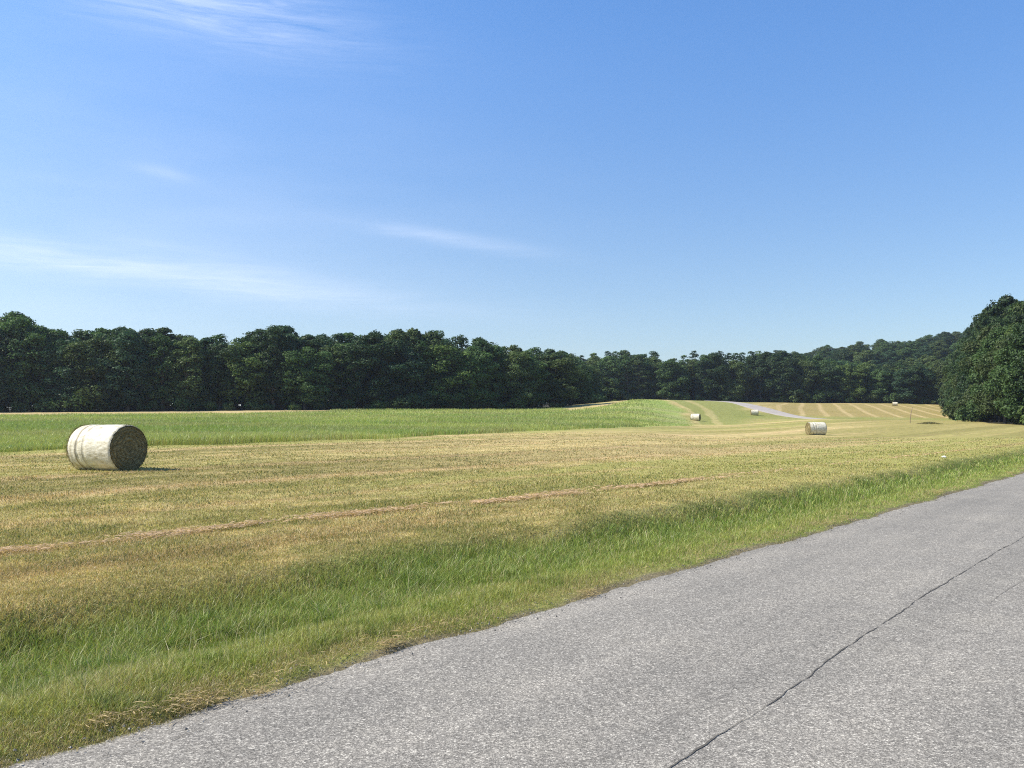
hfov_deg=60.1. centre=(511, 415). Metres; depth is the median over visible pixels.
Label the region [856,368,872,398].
pine tree
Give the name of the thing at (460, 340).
poplar tree
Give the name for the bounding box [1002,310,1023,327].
oak tree
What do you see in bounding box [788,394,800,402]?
shrub
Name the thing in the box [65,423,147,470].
hay bale
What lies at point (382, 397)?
oak tree
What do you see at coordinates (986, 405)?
oak tree
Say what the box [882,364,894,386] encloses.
oak tree
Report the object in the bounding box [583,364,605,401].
oak tree
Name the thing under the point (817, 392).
oak tree
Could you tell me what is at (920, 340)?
oak tree
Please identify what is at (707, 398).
shrub
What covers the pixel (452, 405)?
shrub
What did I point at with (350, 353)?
poplar tree
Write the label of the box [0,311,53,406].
oak tree
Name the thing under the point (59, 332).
oak tree
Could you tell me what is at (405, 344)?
oak tree
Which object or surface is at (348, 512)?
raked straw
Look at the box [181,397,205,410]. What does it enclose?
shrub
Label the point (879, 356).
oak tree
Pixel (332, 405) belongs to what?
shrub
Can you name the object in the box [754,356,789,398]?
oak tree
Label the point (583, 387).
oak tree
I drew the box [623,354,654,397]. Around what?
oak tree
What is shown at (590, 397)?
shrub
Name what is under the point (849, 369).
oak tree
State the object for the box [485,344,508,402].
poplar tree
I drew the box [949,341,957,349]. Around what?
oak tree
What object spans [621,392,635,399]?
shrub
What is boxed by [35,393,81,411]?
shrub
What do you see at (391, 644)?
edge straw
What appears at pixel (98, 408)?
shrub
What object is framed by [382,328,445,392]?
oak tree
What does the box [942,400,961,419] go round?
shrub
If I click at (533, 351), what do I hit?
poplar tree
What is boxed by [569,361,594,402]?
oak tree
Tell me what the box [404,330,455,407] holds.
oak tree
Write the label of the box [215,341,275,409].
oak tree
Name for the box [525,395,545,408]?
shrub
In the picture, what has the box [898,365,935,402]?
oak tree
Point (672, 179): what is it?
sky
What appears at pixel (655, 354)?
poplar tree
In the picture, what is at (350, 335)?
oak tree
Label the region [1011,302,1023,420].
poplar tree
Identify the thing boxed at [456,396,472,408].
shrub
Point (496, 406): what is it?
shrub
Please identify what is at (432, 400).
shrub
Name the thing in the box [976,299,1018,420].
oak tree
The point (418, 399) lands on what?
shrub
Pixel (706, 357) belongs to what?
oak tree
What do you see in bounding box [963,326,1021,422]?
oak tree
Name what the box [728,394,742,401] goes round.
shrub
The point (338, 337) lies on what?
oak tree
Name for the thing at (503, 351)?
poplar tree
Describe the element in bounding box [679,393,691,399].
shrub
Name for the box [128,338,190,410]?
oak tree
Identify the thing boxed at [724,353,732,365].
pine tree
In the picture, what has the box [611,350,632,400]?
oak tree
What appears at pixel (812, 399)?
shrub
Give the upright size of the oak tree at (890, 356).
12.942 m
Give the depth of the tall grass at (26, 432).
92.03 m
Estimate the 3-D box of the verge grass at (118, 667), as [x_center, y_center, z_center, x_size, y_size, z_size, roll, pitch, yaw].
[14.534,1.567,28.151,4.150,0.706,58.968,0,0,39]
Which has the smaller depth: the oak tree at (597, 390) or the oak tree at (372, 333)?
the oak tree at (372, 333)
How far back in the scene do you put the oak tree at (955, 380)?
199.66 m
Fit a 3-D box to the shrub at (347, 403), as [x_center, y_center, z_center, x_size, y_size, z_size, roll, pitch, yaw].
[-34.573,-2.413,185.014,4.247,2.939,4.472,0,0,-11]
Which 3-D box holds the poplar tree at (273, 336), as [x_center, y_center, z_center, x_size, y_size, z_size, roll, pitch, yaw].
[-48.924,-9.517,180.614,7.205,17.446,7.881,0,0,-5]
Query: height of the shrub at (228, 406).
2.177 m
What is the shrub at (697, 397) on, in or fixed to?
on the ground at (718, 422)
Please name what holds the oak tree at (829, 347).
on the ground at (718, 422)
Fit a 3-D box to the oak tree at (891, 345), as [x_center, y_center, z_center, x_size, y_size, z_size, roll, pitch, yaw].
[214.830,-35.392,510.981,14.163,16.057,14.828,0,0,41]
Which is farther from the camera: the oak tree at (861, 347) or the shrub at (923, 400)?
the oak tree at (861, 347)
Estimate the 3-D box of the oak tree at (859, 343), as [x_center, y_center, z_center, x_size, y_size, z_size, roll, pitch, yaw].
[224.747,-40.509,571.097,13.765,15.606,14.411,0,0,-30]
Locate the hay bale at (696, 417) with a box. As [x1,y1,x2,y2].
[690,414,700,420]
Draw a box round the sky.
[0,0,1023,407]
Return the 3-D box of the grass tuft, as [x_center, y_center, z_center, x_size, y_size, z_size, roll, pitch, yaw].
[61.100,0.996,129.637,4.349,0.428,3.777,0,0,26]
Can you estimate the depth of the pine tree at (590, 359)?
342.30 m
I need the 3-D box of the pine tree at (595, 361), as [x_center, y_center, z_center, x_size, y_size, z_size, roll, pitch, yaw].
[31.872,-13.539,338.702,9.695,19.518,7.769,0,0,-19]
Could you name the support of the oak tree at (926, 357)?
on the ground at (718, 422)
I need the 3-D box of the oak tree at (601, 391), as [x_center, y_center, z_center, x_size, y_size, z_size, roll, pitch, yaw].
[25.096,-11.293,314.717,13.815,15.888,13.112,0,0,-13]
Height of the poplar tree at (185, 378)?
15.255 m
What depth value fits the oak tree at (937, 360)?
338.95 m
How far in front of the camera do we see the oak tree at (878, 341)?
576.85 m
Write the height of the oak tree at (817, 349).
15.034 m
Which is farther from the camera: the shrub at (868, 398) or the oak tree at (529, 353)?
the shrub at (868, 398)
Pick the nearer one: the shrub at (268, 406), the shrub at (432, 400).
the shrub at (268, 406)
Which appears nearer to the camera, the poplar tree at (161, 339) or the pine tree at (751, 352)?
the poplar tree at (161, 339)
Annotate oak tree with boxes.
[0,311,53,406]
[0,324,74,411]
[0,330,43,411]
[25,328,81,403]
[38,338,104,411]
[55,337,137,411]
[79,327,125,410]
[90,328,169,410]
[105,328,178,405]
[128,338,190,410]
[136,327,185,406]
[177,337,228,409]
[189,343,250,409]
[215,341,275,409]
[249,325,312,409]
[270,346,336,409]
[279,334,334,409]
[300,333,338,408]
[318,333,366,408]
[332,332,370,404]
[341,339,401,408]
[344,334,410,407]
[362,336,417,402]
[367,329,389,378]
[369,344,434,407]
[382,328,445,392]
[384,328,423,336]
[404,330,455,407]
[420,343,479,406]
[448,345,503,408]
[461,336,511,408]
[493,350,538,408]
[503,345,521,408]
[515,356,551,407]
[520,350,546,405]
[535,354,567,407]
[536,354,586,404]
[545,348,564,400]
[557,350,576,360]
[558,365,591,404]
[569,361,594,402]
[583,363,604,393]
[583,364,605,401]
[592,366,599,393]
[597,355,630,400]
[599,355,633,401]
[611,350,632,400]
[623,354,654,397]
[641,357,663,399]
[653,360,692,398]
[674,359,700,396]
[687,355,723,395]
[694,352,737,398]
[716,360,759,397]
[743,351,783,401]
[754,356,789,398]
[770,357,804,401]
[771,350,806,390]
[786,360,820,402]
[801,364,833,400]
[803,354,830,367]
[811,347,830,358]
[815,350,833,358]
[818,363,852,402]
[822,345,836,354]
[823,360,837,400]
[828,358,844,399]
[832,349,853,361]
[833,363,866,402]
[836,362,862,399]
[841,345,863,361]
[852,350,876,362]
[854,341,870,348]
[858,345,870,359]
[858,363,875,395]
[864,369,891,399]
[869,360,889,367]
[870,339,884,350]
[870,366,893,401]
[873,341,895,353]
[873,346,890,361]
[875,353,887,363]
[880,350,901,365]
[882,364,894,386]
[883,369,922,402]
[894,342,911,355]
[896,347,917,359]
[898,358,917,366]
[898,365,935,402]
[907,341,920,354]
[912,345,938,358]
[913,367,941,400]
[915,354,936,364]
[916,338,928,345]
[920,335,936,342]
[925,359,941,366]
[928,360,945,400]
[929,334,955,348]
[929,342,951,360]
[936,332,953,339]
[939,355,948,398]
[941,350,956,396]
[943,351,958,400]
[943,351,963,404]
[944,373,952,405]
[949,333,978,406]
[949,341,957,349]
[950,337,964,358]
[950,369,961,397]
[951,332,960,340]
[953,332,981,388]
[955,324,1003,421]
[956,334,988,420]
[959,315,1007,400]
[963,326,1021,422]
[964,325,973,336]
[970,321,975,335]
[971,294,1015,420]
[971,339,1022,423]
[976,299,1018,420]
[983,330,1023,418]
[984,301,1023,328]
[995,322,1022,414]
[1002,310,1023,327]
[1004,320,1023,411]
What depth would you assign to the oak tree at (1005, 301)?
186.77 m
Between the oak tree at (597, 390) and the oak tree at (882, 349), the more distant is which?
the oak tree at (882, 349)
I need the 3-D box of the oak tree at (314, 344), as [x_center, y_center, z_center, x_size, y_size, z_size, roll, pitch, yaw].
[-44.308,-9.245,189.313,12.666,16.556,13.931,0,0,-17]
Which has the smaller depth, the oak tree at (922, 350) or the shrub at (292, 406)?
the shrub at (292, 406)
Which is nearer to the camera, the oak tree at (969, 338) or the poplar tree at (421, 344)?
the oak tree at (969, 338)
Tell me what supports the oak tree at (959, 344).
on the ground at (718, 422)
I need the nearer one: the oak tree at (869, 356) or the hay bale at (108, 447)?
the hay bale at (108, 447)
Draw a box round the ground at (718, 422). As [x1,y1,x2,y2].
[0,396,1023,767]
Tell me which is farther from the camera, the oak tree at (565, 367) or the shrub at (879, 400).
the shrub at (879, 400)
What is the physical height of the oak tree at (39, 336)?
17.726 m
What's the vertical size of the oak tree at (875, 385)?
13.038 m
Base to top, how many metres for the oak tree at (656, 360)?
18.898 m
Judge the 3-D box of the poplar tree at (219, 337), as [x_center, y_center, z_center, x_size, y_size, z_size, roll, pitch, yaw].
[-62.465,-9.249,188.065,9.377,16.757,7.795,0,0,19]
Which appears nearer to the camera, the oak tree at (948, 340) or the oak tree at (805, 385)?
the oak tree at (805, 385)
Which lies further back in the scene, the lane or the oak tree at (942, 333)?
the oak tree at (942, 333)
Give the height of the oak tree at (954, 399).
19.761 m
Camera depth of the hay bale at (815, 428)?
83.48 m
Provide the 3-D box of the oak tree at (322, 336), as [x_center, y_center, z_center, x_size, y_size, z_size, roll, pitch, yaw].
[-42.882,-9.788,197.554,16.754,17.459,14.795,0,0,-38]
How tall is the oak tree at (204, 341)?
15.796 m
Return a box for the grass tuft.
[917,421,942,423]
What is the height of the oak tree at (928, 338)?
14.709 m
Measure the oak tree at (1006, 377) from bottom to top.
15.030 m
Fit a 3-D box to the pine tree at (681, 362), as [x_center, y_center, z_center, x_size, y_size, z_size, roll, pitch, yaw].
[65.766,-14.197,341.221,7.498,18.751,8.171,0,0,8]
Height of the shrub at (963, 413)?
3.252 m
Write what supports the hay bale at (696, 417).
on the ground at (718, 422)
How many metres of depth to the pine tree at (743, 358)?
350.53 m
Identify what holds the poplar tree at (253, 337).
on the ground at (718, 422)
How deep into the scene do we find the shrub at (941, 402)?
275.35 m
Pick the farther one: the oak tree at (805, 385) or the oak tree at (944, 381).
the oak tree at (805, 385)
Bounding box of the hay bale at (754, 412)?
[750,410,758,414]
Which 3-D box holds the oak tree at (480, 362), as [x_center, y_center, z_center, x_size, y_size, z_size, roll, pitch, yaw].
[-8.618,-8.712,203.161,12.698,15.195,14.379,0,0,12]
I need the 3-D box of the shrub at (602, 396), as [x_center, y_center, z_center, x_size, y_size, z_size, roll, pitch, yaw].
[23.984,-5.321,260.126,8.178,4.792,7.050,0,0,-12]
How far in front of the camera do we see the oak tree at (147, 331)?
179.63 m
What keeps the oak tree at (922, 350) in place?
on the ground at (718, 422)
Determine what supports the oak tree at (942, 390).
on the ground at (718, 422)
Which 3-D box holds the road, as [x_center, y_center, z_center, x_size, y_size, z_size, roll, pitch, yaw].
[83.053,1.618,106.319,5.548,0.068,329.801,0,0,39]
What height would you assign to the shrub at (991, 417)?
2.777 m
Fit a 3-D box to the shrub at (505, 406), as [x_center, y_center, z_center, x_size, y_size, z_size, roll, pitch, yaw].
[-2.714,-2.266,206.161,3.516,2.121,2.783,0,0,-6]
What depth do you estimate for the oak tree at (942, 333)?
570.02 m
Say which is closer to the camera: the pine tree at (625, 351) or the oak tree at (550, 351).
the oak tree at (550, 351)
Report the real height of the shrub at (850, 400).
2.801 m
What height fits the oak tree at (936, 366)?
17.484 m
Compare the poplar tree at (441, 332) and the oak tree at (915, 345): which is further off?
the oak tree at (915, 345)
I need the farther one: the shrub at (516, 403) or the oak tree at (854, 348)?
the oak tree at (854, 348)
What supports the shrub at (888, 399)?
on the ground at (718, 422)
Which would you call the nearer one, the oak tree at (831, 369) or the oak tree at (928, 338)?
the oak tree at (831, 369)
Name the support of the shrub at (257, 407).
on the ground at (718, 422)
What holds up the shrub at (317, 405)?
on the ground at (718, 422)
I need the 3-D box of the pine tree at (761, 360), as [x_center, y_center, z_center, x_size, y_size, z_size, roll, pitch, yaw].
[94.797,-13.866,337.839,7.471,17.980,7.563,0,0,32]
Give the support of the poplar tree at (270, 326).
on the ground at (718, 422)
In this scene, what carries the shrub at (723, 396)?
on the ground at (718, 422)
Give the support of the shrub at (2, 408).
on the ground at (718, 422)
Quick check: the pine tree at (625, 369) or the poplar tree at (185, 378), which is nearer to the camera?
the poplar tree at (185, 378)
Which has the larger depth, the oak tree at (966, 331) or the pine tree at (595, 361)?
the pine tree at (595, 361)
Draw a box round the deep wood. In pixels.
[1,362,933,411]
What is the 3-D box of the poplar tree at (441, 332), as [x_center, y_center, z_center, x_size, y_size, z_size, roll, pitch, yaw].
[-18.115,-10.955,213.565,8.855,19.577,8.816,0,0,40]
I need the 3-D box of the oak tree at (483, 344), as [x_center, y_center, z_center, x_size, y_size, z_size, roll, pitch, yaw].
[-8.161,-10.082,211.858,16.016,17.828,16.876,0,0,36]
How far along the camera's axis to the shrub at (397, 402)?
186.56 m
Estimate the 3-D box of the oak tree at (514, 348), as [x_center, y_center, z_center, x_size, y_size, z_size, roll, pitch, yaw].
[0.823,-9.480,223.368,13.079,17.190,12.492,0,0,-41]
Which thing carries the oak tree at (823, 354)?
on the ground at (718, 422)
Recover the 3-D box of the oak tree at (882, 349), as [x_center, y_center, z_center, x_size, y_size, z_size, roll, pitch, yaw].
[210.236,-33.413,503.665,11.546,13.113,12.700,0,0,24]
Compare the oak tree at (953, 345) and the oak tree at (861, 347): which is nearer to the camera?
the oak tree at (953, 345)
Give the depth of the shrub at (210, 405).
175.72 m
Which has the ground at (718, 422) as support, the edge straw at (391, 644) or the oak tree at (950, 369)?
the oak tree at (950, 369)
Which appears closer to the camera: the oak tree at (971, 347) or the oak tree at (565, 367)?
the oak tree at (971, 347)
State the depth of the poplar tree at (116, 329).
181.46 m
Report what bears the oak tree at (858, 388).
on the ground at (718, 422)
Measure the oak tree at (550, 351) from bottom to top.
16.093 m
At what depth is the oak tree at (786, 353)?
343.28 m
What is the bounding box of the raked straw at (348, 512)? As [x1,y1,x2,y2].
[0,449,971,552]
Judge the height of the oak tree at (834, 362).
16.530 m
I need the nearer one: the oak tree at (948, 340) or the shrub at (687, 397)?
the shrub at (687, 397)
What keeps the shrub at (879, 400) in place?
on the ground at (718, 422)
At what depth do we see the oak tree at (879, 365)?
388.13 m
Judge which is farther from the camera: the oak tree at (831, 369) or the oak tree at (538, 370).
the oak tree at (831, 369)
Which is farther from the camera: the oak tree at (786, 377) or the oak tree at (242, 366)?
the oak tree at (786, 377)
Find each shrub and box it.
[0,404,5,411]
[9,399,32,411]
[32,400,56,411]
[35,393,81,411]
[65,394,99,411]
[92,399,110,411]
[103,397,128,410]
[136,404,148,410]
[142,400,164,410]
[169,395,194,410]
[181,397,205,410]
[203,400,218,410]
[222,401,235,410]
[252,404,263,409]
[259,403,274,409]
[288,402,301,409]
[311,399,327,409]
[326,401,339,408]
[337,397,355,408]
[370,399,386,408]
[380,395,412,408]
[403,391,428,408]
[405,391,435,408]
[431,395,450,408]
[448,401,461,408]
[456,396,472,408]
[467,395,494,409]
[492,402,501,409]
[497,402,507,409]
[505,396,528,408]
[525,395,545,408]
[549,402,559,407]
[578,392,601,403]
[587,391,605,402]
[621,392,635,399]
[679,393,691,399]
[694,394,704,400]
[702,396,713,400]
[717,392,733,401]
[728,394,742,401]
[751,397,759,401]
[770,396,779,401]
[777,395,788,402]
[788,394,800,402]
[807,393,819,402]
[843,397,855,402]
[861,393,879,402]
[874,396,882,402]
[882,393,902,402]
[894,393,906,402]
[918,396,931,403]
[938,400,945,407]
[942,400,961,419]
[955,405,979,421]
[970,411,993,420]
[973,413,987,421]
[1016,405,1023,424]
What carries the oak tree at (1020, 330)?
on the ground at (718, 422)
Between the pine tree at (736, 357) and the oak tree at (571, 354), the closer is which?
the oak tree at (571, 354)
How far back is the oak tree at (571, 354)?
278.41 m
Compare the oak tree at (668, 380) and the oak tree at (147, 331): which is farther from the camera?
the oak tree at (668, 380)
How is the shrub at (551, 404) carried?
on the ground at (718, 422)
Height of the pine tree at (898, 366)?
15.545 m
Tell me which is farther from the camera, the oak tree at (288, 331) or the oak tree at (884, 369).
the oak tree at (884, 369)
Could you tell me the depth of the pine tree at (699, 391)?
338.48 m
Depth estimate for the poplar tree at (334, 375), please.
185.64 m
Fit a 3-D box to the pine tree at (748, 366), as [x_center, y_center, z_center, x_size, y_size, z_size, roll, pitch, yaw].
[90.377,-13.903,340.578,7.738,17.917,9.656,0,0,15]
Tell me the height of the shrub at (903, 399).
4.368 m
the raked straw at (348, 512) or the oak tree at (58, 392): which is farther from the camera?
the oak tree at (58, 392)
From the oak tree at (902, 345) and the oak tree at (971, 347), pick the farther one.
the oak tree at (902, 345)
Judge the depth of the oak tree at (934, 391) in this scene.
327.87 m
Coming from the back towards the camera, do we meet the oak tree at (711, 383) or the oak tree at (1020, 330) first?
the oak tree at (711, 383)
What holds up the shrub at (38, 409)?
on the ground at (718, 422)
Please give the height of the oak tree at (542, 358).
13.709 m
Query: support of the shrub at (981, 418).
on the ground at (718, 422)
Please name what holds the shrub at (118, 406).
on the ground at (718, 422)
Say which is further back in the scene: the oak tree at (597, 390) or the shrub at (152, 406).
the oak tree at (597, 390)
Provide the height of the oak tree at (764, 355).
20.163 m
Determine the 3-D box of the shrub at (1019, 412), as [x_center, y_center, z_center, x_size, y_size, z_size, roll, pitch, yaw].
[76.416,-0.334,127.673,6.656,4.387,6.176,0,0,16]
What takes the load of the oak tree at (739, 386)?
on the ground at (718, 422)
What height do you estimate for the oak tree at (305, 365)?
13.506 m
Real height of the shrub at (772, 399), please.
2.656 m
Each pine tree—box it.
[586,353,598,363]
[590,356,604,389]
[617,354,634,394]
[621,350,630,386]
[628,355,649,396]
[677,355,691,391]
[687,350,698,399]
[693,361,706,396]
[716,351,726,400]
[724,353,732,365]
[729,353,741,381]
[737,352,745,378]
[742,357,755,401]
[745,351,756,401]
[751,356,766,401]
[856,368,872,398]
[894,362,903,370]
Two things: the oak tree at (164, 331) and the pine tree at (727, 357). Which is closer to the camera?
the oak tree at (164, 331)
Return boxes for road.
[4,473,1023,767]
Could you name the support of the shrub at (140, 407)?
on the ground at (718, 422)
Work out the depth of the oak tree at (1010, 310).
173.15 m
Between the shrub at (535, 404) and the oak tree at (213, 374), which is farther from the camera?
the shrub at (535, 404)
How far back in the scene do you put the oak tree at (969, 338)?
184.98 m
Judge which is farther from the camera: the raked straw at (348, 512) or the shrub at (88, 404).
the shrub at (88, 404)
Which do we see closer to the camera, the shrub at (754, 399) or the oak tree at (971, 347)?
the oak tree at (971, 347)
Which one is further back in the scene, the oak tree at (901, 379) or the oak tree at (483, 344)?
the oak tree at (901, 379)
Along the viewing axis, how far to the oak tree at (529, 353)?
215.59 m
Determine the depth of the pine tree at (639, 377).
338.61 m
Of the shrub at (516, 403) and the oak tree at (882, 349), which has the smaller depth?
the shrub at (516, 403)
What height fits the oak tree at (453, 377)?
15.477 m
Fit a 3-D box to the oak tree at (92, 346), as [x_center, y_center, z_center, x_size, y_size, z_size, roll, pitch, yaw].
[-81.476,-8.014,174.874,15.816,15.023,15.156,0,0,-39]
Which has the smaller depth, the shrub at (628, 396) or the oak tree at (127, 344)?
the oak tree at (127, 344)
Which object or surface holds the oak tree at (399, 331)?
on the ground at (718, 422)
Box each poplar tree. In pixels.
[68,329,92,410]
[101,327,126,410]
[141,333,182,410]
[162,337,210,410]
[202,334,230,403]
[231,336,250,409]
[239,328,270,404]
[255,327,288,409]
[262,325,280,400]
[316,345,347,409]
[338,345,367,408]
[412,340,440,392]
[435,330,444,339]
[450,334,469,350]
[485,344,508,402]
[489,346,508,403]
[527,347,543,407]
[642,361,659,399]
[649,351,663,398]
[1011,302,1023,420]
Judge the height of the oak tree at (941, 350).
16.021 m
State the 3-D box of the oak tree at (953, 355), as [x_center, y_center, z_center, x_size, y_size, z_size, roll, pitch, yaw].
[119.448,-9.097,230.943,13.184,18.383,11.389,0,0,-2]
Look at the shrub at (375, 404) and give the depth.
185.62 m
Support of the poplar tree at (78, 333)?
on the ground at (718, 422)
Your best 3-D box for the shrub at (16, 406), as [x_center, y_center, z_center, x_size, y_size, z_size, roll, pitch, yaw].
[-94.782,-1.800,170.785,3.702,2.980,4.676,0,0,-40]
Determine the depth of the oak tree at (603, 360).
340.98 m
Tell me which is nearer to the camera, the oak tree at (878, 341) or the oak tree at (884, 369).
the oak tree at (884, 369)
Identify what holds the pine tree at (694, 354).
on the ground at (718, 422)
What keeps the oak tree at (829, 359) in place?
on the ground at (718, 422)
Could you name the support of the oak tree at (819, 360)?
on the ground at (718, 422)
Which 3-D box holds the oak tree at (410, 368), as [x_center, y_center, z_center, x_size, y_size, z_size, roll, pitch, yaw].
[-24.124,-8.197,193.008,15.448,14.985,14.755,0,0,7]
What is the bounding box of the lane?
[720,401,822,418]
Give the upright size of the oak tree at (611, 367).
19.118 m
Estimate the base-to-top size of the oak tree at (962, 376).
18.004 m
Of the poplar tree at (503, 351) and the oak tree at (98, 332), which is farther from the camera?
the poplar tree at (503, 351)
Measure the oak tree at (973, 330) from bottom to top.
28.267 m
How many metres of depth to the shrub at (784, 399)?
333.60 m
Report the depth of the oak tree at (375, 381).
188.69 m
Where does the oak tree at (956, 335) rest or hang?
on the ground at (718, 422)
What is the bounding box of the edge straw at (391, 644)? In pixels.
[35,468,1022,738]
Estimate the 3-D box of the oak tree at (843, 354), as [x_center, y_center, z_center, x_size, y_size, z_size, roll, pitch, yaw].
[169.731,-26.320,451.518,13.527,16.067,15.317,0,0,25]
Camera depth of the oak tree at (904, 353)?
452.21 m
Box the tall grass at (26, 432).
[0,399,694,451]
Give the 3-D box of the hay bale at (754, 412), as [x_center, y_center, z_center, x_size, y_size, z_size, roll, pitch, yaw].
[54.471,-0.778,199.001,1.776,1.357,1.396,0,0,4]
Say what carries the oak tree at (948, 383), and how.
on the ground at (718, 422)
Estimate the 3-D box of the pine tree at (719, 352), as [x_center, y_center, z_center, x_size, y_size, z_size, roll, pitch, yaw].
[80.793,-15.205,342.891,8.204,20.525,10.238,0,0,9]
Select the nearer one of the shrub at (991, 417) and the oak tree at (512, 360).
the shrub at (991, 417)
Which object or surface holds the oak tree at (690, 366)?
on the ground at (718, 422)
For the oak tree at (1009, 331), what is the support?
on the ground at (718, 422)
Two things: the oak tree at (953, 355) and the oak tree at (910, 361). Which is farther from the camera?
the oak tree at (910, 361)
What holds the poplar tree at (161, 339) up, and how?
on the ground at (718, 422)
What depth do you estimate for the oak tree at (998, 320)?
163.52 m
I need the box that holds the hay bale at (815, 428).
[805,422,826,434]
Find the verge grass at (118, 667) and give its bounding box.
[0,449,1023,767]
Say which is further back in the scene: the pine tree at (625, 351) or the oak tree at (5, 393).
the pine tree at (625, 351)
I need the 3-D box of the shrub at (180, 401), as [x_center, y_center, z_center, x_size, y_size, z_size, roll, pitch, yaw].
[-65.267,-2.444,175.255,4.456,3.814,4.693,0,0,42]
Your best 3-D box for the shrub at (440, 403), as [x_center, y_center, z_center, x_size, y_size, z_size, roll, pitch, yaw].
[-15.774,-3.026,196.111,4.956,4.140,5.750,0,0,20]
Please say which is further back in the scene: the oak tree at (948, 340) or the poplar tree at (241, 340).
the oak tree at (948, 340)
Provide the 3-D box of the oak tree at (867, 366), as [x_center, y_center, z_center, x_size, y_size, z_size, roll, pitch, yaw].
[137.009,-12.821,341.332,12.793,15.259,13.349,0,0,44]

